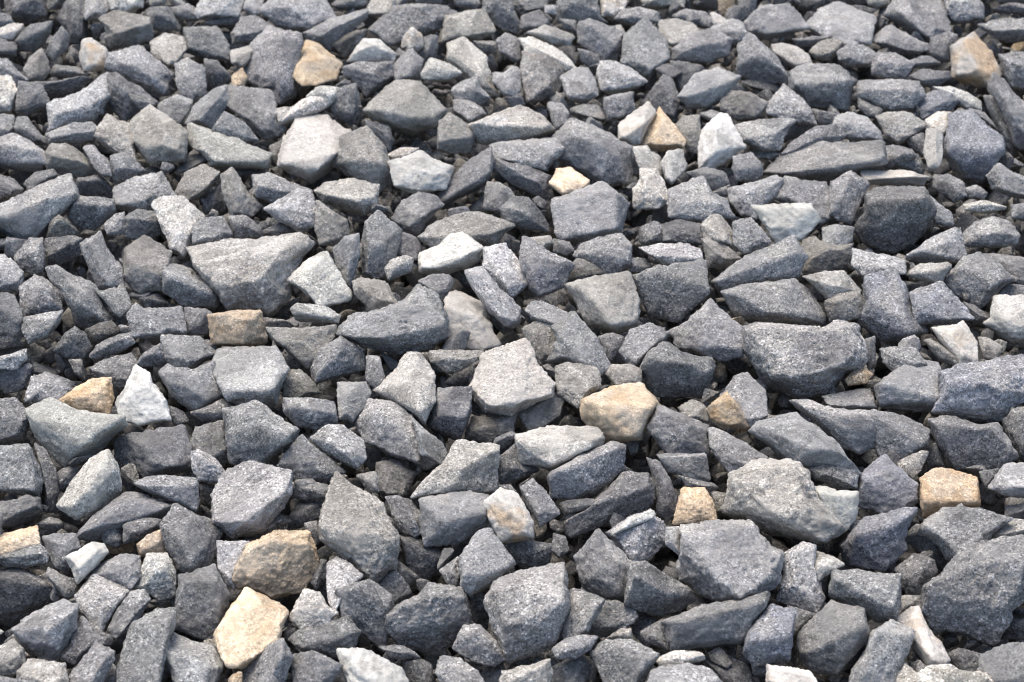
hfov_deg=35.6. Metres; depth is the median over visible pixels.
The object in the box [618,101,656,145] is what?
stone
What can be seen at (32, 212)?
stone
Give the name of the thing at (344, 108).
stone
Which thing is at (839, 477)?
stone
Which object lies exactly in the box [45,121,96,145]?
stone
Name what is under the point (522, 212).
stone
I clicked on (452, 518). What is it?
stone
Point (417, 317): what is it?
stone
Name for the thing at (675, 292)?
stone
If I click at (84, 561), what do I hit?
stone
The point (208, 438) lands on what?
stone
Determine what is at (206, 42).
stone
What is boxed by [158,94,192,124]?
stone
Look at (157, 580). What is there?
stone
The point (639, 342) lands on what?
stone
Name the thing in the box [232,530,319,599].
stone
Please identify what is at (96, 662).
stone
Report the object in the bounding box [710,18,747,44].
stone
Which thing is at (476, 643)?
stone
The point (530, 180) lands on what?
stone
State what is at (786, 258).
stone
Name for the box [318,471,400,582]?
stone
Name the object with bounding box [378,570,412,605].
stone
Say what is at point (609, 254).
stone
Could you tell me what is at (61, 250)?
stone
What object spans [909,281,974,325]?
stone
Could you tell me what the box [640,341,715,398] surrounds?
stone
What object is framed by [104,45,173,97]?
stone
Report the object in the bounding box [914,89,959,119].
stone
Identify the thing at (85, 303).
stone
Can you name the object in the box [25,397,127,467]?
stone
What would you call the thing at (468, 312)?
stone
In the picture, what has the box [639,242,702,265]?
stone
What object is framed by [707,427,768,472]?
stone
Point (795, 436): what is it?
stone
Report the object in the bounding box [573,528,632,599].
stone
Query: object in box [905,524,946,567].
stone
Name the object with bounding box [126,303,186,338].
stone
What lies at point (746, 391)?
stone
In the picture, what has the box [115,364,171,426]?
stone
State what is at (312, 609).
stone
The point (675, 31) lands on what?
stone
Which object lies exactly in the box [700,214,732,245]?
stone
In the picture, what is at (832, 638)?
stone
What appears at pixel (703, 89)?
stone
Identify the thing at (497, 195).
stone
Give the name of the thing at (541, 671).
stone
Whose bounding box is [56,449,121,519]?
stone
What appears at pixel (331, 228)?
stone
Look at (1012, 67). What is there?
stone
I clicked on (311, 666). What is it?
stone
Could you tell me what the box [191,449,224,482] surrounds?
stone
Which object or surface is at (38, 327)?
stone
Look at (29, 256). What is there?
stone
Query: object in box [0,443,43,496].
stone
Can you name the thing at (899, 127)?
stone
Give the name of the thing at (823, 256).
stone
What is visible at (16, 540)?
stone
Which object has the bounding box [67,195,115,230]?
stone
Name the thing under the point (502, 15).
stone
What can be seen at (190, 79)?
stone
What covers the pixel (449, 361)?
stone
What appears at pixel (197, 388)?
stone
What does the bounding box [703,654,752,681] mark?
stone
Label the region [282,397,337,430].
stone
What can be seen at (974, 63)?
stone
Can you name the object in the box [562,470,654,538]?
stone
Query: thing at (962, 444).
stone
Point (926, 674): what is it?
stone
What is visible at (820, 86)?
stone
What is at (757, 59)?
stone
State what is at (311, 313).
stone
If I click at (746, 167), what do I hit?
stone
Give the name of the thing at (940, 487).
stone
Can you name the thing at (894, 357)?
stone
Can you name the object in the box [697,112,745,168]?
stone
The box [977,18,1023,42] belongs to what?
stone
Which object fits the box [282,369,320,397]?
stone
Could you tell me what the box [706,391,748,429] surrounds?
stone
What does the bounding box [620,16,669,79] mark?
stone
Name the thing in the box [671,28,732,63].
stone
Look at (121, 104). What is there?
stone
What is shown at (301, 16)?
stone
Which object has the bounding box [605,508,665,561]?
stone
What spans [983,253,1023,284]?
stone
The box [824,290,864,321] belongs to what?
stone
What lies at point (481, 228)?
stone
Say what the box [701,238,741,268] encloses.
stone
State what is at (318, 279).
stone
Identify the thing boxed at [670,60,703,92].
stone
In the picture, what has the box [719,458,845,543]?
stone
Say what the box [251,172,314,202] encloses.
stone
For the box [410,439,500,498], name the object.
stone
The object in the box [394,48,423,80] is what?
stone
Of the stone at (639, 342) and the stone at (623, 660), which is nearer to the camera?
the stone at (623, 660)
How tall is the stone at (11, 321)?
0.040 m
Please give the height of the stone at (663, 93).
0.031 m
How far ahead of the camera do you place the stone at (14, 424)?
1.12 m
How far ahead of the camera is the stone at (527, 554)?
1.04 m
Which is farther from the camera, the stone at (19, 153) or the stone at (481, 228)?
the stone at (19, 153)
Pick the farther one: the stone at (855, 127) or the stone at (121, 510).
the stone at (855, 127)
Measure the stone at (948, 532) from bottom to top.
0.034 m
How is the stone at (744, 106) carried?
on the gravel
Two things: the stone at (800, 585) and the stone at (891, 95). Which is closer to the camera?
the stone at (800, 585)
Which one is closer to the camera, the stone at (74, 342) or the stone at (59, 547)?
the stone at (59, 547)
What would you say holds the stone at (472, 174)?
on the gravel
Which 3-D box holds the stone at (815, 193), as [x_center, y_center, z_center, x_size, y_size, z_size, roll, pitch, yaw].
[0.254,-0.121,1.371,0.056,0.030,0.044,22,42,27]
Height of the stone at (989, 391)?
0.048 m
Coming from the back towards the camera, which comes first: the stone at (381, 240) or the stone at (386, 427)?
the stone at (381, 240)
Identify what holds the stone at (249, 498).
on the gravel
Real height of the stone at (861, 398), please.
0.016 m
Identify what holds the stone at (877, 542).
on the gravel
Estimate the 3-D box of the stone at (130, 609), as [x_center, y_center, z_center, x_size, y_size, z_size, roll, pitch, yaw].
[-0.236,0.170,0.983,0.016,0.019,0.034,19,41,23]
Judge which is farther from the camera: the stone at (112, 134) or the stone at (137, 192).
the stone at (112, 134)
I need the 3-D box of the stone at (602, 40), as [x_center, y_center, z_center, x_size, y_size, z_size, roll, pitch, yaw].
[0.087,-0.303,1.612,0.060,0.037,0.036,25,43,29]
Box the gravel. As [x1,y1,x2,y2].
[0,0,1023,681]
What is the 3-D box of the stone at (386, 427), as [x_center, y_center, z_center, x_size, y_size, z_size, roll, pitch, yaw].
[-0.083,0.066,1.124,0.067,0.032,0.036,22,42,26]
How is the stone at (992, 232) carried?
on the gravel
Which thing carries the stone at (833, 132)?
on the gravel
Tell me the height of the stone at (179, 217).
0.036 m
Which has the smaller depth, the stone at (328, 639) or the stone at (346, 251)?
the stone at (328, 639)
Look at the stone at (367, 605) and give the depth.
0.98 m
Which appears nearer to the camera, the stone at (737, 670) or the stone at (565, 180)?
the stone at (737, 670)
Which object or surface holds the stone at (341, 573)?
on the gravel
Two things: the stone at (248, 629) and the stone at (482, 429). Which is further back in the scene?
the stone at (482, 429)
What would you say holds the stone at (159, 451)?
on the gravel
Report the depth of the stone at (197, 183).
1.38 m
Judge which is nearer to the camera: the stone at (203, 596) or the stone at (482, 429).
the stone at (203, 596)
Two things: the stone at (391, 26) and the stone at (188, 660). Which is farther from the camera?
the stone at (391, 26)
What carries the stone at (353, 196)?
on the gravel
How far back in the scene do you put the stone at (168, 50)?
1.57 m
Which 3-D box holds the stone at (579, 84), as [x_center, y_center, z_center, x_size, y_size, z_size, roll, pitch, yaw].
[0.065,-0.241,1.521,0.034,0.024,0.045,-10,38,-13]
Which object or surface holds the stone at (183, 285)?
on the gravel
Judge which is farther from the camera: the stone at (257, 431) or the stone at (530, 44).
the stone at (530, 44)
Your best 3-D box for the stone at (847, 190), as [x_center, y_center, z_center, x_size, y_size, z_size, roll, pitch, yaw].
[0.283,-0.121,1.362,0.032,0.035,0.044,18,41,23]
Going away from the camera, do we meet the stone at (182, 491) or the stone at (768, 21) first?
the stone at (182, 491)
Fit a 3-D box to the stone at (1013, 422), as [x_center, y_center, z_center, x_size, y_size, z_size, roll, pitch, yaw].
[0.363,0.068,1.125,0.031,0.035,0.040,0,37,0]
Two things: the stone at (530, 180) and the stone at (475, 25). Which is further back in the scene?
the stone at (475, 25)
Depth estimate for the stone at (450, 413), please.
1.13 m
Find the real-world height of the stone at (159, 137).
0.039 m
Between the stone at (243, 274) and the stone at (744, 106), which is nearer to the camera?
the stone at (243, 274)
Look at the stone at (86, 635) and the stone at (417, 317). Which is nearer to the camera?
the stone at (86, 635)
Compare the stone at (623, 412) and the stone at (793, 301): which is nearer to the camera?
the stone at (623, 412)
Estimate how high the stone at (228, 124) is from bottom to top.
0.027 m
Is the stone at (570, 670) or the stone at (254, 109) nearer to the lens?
the stone at (570, 670)
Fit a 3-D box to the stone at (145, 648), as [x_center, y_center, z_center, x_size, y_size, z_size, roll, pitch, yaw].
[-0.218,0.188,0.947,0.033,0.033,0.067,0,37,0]
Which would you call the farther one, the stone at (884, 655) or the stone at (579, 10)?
the stone at (579, 10)
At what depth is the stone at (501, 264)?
1.27 m
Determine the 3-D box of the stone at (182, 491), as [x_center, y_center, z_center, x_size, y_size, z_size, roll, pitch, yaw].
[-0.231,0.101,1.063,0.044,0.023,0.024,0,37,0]
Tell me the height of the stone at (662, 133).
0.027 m
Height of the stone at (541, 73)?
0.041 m
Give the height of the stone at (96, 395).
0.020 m
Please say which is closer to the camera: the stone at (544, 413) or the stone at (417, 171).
the stone at (544, 413)
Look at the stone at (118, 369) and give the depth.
1.18 m
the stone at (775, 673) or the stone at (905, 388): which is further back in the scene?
the stone at (905, 388)
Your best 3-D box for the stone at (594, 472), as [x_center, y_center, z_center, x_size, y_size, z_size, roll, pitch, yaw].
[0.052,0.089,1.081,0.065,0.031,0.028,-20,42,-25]
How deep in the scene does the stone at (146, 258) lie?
1.27 m
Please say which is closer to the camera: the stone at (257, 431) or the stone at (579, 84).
the stone at (257, 431)
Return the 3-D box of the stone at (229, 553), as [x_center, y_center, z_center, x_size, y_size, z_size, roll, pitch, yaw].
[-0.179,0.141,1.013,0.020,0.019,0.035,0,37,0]
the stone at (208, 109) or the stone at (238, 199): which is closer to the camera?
the stone at (238, 199)
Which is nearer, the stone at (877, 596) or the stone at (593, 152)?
the stone at (877, 596)
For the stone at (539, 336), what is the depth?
1.20 m
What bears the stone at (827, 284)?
on the gravel
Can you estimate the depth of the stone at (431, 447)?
1.10 m
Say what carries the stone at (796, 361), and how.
on the gravel
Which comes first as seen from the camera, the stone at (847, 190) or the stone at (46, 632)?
the stone at (46, 632)
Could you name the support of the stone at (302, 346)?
on the gravel
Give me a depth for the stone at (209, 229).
1.31 m
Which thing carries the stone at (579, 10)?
on the gravel
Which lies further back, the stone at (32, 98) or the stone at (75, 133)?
the stone at (32, 98)
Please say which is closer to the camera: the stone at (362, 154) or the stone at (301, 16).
the stone at (362, 154)
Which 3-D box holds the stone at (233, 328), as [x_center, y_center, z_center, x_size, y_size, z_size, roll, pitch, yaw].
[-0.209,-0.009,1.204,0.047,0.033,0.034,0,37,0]
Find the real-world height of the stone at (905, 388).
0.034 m
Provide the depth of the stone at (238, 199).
1.37 m
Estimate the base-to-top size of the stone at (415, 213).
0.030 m
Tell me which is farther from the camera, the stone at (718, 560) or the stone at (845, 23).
the stone at (845, 23)
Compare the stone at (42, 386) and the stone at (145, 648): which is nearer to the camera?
the stone at (145, 648)
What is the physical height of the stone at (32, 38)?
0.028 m
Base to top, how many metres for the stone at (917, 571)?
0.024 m
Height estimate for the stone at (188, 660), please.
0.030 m
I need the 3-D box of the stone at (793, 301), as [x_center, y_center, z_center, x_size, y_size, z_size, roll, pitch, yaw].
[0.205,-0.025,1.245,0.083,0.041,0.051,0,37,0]
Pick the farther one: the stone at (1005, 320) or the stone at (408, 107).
the stone at (408, 107)
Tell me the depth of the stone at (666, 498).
1.07 m
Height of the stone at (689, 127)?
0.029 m
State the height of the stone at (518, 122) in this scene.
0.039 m
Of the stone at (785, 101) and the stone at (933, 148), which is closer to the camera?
the stone at (933, 148)
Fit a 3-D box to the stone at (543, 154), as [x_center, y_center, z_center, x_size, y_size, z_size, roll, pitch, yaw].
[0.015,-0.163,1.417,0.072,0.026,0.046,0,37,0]
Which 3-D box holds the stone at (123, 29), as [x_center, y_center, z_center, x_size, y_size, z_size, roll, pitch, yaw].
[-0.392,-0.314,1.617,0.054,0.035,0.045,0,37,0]
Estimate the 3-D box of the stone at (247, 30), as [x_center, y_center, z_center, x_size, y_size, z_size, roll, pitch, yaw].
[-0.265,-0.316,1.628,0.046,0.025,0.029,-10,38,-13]
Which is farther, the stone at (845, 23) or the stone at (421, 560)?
the stone at (845, 23)
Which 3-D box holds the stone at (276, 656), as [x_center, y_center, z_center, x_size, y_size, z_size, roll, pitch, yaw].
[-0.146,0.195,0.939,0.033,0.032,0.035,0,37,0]
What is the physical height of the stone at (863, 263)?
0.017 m
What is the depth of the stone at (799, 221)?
1.32 m
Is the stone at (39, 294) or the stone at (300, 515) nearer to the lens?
the stone at (300, 515)
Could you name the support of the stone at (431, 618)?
on the gravel
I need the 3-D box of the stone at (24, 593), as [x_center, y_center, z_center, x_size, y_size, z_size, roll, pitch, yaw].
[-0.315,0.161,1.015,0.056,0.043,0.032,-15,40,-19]
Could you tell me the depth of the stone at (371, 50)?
1.57 m
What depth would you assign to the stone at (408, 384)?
1.14 m
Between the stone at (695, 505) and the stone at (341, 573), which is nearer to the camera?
the stone at (341, 573)
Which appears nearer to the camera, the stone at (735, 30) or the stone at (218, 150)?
the stone at (218, 150)
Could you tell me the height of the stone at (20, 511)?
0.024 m
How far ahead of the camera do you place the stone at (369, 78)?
1.55 m
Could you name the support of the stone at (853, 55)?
on the gravel
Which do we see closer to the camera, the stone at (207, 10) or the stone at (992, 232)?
the stone at (992, 232)
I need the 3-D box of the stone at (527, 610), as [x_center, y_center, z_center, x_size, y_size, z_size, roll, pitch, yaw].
[0.012,0.167,0.979,0.056,0.051,0.056,-10,38,-13]
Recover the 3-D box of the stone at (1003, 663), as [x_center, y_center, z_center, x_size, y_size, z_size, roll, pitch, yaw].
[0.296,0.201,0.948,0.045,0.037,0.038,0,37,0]
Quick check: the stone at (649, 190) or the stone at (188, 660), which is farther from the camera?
the stone at (649, 190)
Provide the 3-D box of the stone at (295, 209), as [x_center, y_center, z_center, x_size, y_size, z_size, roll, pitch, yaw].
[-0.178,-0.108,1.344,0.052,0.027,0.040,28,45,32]
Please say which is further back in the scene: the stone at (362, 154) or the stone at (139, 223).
the stone at (362, 154)
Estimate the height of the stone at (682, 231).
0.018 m
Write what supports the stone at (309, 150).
on the gravel
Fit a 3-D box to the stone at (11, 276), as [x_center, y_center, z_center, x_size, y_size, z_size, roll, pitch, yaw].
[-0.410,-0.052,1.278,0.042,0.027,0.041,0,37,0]
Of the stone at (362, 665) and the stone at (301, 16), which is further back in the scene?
the stone at (301, 16)
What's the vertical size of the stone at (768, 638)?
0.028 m
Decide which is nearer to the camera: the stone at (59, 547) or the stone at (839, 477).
the stone at (59, 547)
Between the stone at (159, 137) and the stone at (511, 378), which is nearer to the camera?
the stone at (511, 378)
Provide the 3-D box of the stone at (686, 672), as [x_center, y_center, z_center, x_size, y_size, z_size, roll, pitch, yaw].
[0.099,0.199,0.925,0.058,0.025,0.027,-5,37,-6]
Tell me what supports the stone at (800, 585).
on the gravel
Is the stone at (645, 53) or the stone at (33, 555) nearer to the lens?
the stone at (33, 555)
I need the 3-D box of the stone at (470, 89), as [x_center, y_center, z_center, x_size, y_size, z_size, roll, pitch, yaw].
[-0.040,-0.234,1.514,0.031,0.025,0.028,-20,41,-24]
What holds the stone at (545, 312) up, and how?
on the gravel
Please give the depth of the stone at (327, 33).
1.62 m
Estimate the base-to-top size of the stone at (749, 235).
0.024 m
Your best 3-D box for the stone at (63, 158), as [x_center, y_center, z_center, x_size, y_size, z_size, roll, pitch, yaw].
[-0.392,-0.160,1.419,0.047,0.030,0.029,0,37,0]
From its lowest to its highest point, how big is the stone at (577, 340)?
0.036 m
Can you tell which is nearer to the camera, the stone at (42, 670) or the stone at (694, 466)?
the stone at (42, 670)
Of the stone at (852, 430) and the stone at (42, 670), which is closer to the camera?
the stone at (42, 670)
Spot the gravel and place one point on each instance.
(964, 204)
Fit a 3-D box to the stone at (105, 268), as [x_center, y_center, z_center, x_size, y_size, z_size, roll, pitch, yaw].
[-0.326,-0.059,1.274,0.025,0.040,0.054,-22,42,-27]
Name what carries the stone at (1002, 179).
on the gravel
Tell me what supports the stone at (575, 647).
on the stone at (570, 670)
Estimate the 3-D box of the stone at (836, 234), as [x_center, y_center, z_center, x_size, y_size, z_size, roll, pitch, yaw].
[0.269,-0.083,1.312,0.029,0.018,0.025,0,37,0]
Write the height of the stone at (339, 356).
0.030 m
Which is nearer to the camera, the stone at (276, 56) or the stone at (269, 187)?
the stone at (269, 187)
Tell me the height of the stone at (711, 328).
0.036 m
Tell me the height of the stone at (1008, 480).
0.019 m
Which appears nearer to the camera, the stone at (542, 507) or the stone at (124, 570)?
the stone at (124, 570)
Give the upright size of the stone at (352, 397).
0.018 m
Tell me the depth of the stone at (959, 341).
1.19 m
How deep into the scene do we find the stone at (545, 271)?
1.26 m
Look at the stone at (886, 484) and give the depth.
1.07 m
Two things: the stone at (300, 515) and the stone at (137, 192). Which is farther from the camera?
the stone at (137, 192)
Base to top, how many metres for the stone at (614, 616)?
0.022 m
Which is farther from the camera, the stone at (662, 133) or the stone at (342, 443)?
the stone at (662, 133)
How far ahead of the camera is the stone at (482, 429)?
1.13 m
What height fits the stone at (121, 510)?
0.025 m
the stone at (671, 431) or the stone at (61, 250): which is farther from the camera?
the stone at (61, 250)
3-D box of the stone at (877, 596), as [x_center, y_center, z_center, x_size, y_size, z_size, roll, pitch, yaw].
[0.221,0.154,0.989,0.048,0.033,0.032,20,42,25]
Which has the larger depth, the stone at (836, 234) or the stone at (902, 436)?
the stone at (836, 234)
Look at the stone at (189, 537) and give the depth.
1.02 m
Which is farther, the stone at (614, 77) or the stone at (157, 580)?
the stone at (614, 77)
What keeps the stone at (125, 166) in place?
on the gravel
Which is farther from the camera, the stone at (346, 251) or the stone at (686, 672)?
the stone at (346, 251)
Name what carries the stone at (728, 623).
on the gravel
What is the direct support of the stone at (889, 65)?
on the gravel
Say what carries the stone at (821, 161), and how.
on the gravel
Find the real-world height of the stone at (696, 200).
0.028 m
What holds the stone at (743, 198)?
on the gravel
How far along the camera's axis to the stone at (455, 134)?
1.44 m
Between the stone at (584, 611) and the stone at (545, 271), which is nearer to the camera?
the stone at (584, 611)
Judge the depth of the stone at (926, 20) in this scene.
1.64 m
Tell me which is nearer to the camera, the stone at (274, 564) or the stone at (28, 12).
the stone at (274, 564)
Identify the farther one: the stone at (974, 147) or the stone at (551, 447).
the stone at (974, 147)
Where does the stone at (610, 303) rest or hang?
on the gravel
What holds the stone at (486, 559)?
on the gravel
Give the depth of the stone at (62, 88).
1.54 m
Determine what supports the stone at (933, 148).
on the gravel
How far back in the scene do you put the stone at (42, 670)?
0.93 m
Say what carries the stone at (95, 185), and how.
on the gravel
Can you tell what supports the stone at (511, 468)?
on the gravel
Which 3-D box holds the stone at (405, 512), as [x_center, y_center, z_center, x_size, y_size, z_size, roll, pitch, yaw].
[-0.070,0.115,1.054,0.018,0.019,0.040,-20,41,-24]
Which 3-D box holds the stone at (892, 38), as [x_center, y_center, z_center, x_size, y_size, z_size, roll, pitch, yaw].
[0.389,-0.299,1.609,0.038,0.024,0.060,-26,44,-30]
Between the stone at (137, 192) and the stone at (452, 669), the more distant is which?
the stone at (137, 192)
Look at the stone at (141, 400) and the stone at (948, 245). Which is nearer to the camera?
the stone at (141, 400)
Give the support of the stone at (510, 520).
on the gravel
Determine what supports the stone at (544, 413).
on the gravel
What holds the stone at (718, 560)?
on the gravel
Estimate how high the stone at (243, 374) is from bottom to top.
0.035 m
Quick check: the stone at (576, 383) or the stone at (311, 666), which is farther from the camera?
the stone at (576, 383)
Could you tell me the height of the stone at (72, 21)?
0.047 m
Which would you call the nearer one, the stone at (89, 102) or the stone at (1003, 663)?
the stone at (1003, 663)
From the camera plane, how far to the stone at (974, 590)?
0.97 m
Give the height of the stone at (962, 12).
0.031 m
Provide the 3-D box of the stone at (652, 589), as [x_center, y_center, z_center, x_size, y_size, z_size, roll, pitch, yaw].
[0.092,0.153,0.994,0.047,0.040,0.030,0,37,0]
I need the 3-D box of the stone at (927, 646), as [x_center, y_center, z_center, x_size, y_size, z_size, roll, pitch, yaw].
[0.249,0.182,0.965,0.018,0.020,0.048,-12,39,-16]
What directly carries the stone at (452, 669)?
on the gravel
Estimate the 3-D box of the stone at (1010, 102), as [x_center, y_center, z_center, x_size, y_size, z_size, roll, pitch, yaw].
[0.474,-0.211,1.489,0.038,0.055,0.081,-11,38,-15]
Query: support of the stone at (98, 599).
on the gravel
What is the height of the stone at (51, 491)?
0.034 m
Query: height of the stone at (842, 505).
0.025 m
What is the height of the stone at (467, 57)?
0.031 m
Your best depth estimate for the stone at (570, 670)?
0.95 m
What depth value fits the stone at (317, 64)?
1.55 m
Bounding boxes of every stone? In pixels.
[0,133,46,171]
[0,173,79,239]
[0,254,23,292]
[0,292,23,349]
[0,397,29,442]
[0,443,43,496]
[0,494,43,529]
[0,525,40,554]
[0,544,48,567]
[0,567,63,626]
[0,638,26,676]
[4,0,47,24]
[10,599,79,661]
[14,21,52,52]
[14,237,44,274]
[15,80,49,116]
[16,658,68,681]
[18,274,62,314]
[21,310,62,343]
[24,372,77,402]
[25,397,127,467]
[32,76,91,100]
[34,443,59,511]
[42,533,80,574]
[44,143,98,177]
[44,235,82,266]
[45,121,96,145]
[45,264,114,329]
[46,72,110,131]
[53,326,92,360]
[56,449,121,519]
[57,0,88,45]
[59,377,114,413]
[60,616,112,665]
[64,542,108,583]
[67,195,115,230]
[68,641,114,681]
[74,574,131,631]
[76,175,112,198]
[77,491,171,541]
[79,37,107,71]
[80,231,124,290]
[84,553,141,589]
[89,352,141,394]
[92,114,136,160]
[98,10,153,49]
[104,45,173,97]
[106,72,158,120]
[107,589,150,639]
[110,152,146,183]
[112,171,176,211]
[113,424,192,478]
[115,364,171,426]
[116,607,176,681]
[123,209,161,240]
[123,235,172,293]
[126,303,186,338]
[129,104,188,164]
[133,475,198,511]
[134,552,176,600]
[149,33,186,68]
[151,195,204,259]
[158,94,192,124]
[158,361,222,410]
[159,503,223,573]
[160,334,215,368]
[161,262,219,308]
[165,632,223,681]
[174,57,206,104]
[174,164,219,200]
[175,563,231,640]
[183,26,229,60]
[184,85,229,129]
[186,232,315,316]
[187,122,272,170]
[190,420,227,465]
[191,216,232,244]
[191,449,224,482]
[194,0,243,20]
[207,310,267,346]
[210,460,292,537]
[212,111,258,143]
[212,345,289,408]
[213,587,288,668]
[216,540,249,590]
[220,167,262,216]
[222,400,299,465]
[226,85,286,140]
[230,15,271,44]
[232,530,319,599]
[242,638,292,681]
[244,25,302,104]
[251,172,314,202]
[258,0,335,34]
[263,187,315,233]
[266,324,336,370]
[277,113,350,183]
[277,434,345,482]
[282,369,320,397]
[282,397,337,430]
[287,251,352,306]
[287,500,324,528]
[287,615,360,659]
[289,588,337,629]
[290,303,340,323]
[290,650,343,681]
[292,40,342,85]
[303,8,368,50]
[310,335,365,384]
[310,424,366,469]
[313,178,379,215]
[314,200,349,245]
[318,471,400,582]
[326,556,362,618]
[330,83,362,126]
[330,125,392,191]
[333,233,359,287]
[334,579,394,652]
[335,284,448,355]
[336,381,371,422]
[336,647,408,681]
[341,61,394,97]
[347,38,396,62]
[352,277,397,309]
[353,398,421,464]
[360,210,402,279]
[363,79,447,135]
[367,3,456,47]
[372,351,435,424]
[375,459,416,497]
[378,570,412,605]
[384,582,473,655]
[385,495,420,537]
[387,150,453,193]
[391,191,444,235]
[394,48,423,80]
[400,535,441,579]
[410,416,447,464]
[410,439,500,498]
[417,211,514,247]
[418,231,482,274]
[418,490,489,546]
[427,385,472,440]
[429,349,482,373]
[434,146,494,207]
[435,655,483,681]
[437,112,474,153]
[441,9,495,42]
[443,290,500,349]
[446,36,499,96]
[451,76,490,104]
[452,623,505,666]
[458,528,515,595]
[464,266,520,327]
[464,413,517,442]
[468,105,555,144]
[469,338,555,415]
[482,0,519,33]
[482,181,514,211]
[482,242,527,297]
[483,487,534,542]
[483,562,570,664]
[489,137,565,171]
[493,155,553,199]
[498,444,539,484]
[499,196,549,231]
[499,659,552,681]
[504,540,551,569]
[514,425,604,469]
[517,392,564,429]
[518,36,575,71]
[519,236,574,297]
[520,51,563,102]
[520,478,559,527]
[521,320,555,364]
[524,300,580,324]
[546,311,610,375]
[547,441,626,498]
[549,167,589,195]
[550,181,629,242]
[551,118,634,186]
[551,655,591,681]
[552,634,598,659]
[554,362,601,408]
[556,0,607,23]
[558,588,605,641]
[560,67,598,103]
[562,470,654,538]
[565,271,640,334]
[572,233,631,273]
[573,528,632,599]
[577,18,624,59]
[579,382,660,443]
[588,600,638,637]
[589,638,659,681]
[596,60,647,94]
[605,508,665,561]
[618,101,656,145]
[618,322,669,367]
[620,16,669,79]
[624,561,695,616]
[632,168,667,209]
[632,258,709,322]
[639,106,686,151]
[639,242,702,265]
[640,74,679,118]
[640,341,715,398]
[646,405,709,455]
[646,457,676,520]
[647,662,721,681]
[657,452,710,481]
[658,18,698,47]
[661,219,702,245]
[661,591,770,651]
[667,176,735,222]
[668,298,743,361]
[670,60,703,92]
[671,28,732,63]
[672,487,716,525]
[675,114,700,153]
[676,67,741,109]
[676,519,784,601]
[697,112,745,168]
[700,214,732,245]
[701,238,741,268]
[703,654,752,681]
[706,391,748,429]
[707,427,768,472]
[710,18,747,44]
[710,234,808,291]
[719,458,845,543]
[720,90,768,121]
[720,278,826,325]
[720,372,767,427]
[727,175,784,219]
[731,152,762,181]
[732,217,770,254]
[734,118,796,151]
[736,32,787,84]
[742,320,868,399]
[742,604,797,666]
[744,3,810,39]
[748,412,861,477]
[751,202,821,243]
[763,140,887,184]
[765,664,817,681]
[766,83,817,125]
[774,176,830,225]
[776,541,825,612]
[781,123,846,154]
[788,63,857,112]
[788,399,875,454]
[796,599,869,676]
[801,236,853,272]
[802,270,861,299]
[807,1,876,46]
[809,464,858,489]
[815,486,858,536]
[821,224,854,244]
[822,388,876,409]
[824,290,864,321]
[828,170,869,224]
[828,569,901,622]
[832,112,883,141]
[836,43,876,67]
[838,507,917,571]
[848,619,915,681]
[851,248,906,276]
[854,79,925,111]
[854,185,936,253]
[856,266,927,342]
[857,454,919,513]
[860,170,928,185]
[867,409,931,458]
[871,52,914,78]
[872,24,929,55]
[874,360,941,411]
[875,111,926,143]
[879,346,927,371]
[883,0,951,43]
[894,553,937,594]
[896,606,950,665]
[905,227,966,263]
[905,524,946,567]
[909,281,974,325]
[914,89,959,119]
[916,664,957,681]
[917,503,1013,560]
[918,534,1023,646]
[919,467,980,518]
[923,128,943,170]
[927,415,1018,470]
[931,320,977,362]
[931,354,1023,422]
[943,252,1014,308]
[944,0,984,24]
[944,108,1005,182]
[947,648,981,671]
[950,31,1003,88]
[962,216,1019,248]
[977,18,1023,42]
[977,642,1023,681]
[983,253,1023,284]
[983,294,1023,343]
[986,163,1023,198]
[987,72,1023,149]
[988,462,1023,498]
[998,52,1023,89]
[1002,406,1023,461]
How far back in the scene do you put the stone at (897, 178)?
1.38 m
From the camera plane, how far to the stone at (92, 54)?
1.56 m
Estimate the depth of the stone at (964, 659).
0.96 m
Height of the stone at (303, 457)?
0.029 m
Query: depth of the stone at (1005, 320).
1.21 m
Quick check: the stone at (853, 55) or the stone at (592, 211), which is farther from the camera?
the stone at (853, 55)
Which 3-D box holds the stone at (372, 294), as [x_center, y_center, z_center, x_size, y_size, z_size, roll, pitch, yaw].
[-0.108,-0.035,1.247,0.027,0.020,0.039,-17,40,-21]
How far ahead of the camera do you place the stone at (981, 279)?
1.25 m
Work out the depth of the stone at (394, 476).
1.10 m
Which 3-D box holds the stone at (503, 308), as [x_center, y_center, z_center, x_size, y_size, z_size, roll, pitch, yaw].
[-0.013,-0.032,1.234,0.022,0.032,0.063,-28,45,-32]
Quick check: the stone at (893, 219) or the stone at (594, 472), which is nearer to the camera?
the stone at (594, 472)
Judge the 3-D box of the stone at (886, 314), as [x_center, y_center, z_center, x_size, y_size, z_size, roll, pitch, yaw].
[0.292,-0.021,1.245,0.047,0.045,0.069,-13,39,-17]
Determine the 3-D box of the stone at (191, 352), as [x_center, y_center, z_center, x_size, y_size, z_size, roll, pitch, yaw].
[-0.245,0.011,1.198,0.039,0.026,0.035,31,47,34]
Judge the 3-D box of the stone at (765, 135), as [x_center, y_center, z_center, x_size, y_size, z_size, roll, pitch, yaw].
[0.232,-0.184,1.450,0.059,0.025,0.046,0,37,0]
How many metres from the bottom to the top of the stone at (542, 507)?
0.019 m
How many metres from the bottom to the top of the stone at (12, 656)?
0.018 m
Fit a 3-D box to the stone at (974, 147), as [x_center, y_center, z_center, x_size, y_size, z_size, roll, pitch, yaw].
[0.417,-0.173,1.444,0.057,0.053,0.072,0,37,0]
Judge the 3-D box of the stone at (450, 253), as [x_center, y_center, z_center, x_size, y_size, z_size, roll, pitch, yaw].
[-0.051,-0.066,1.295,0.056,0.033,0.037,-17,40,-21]

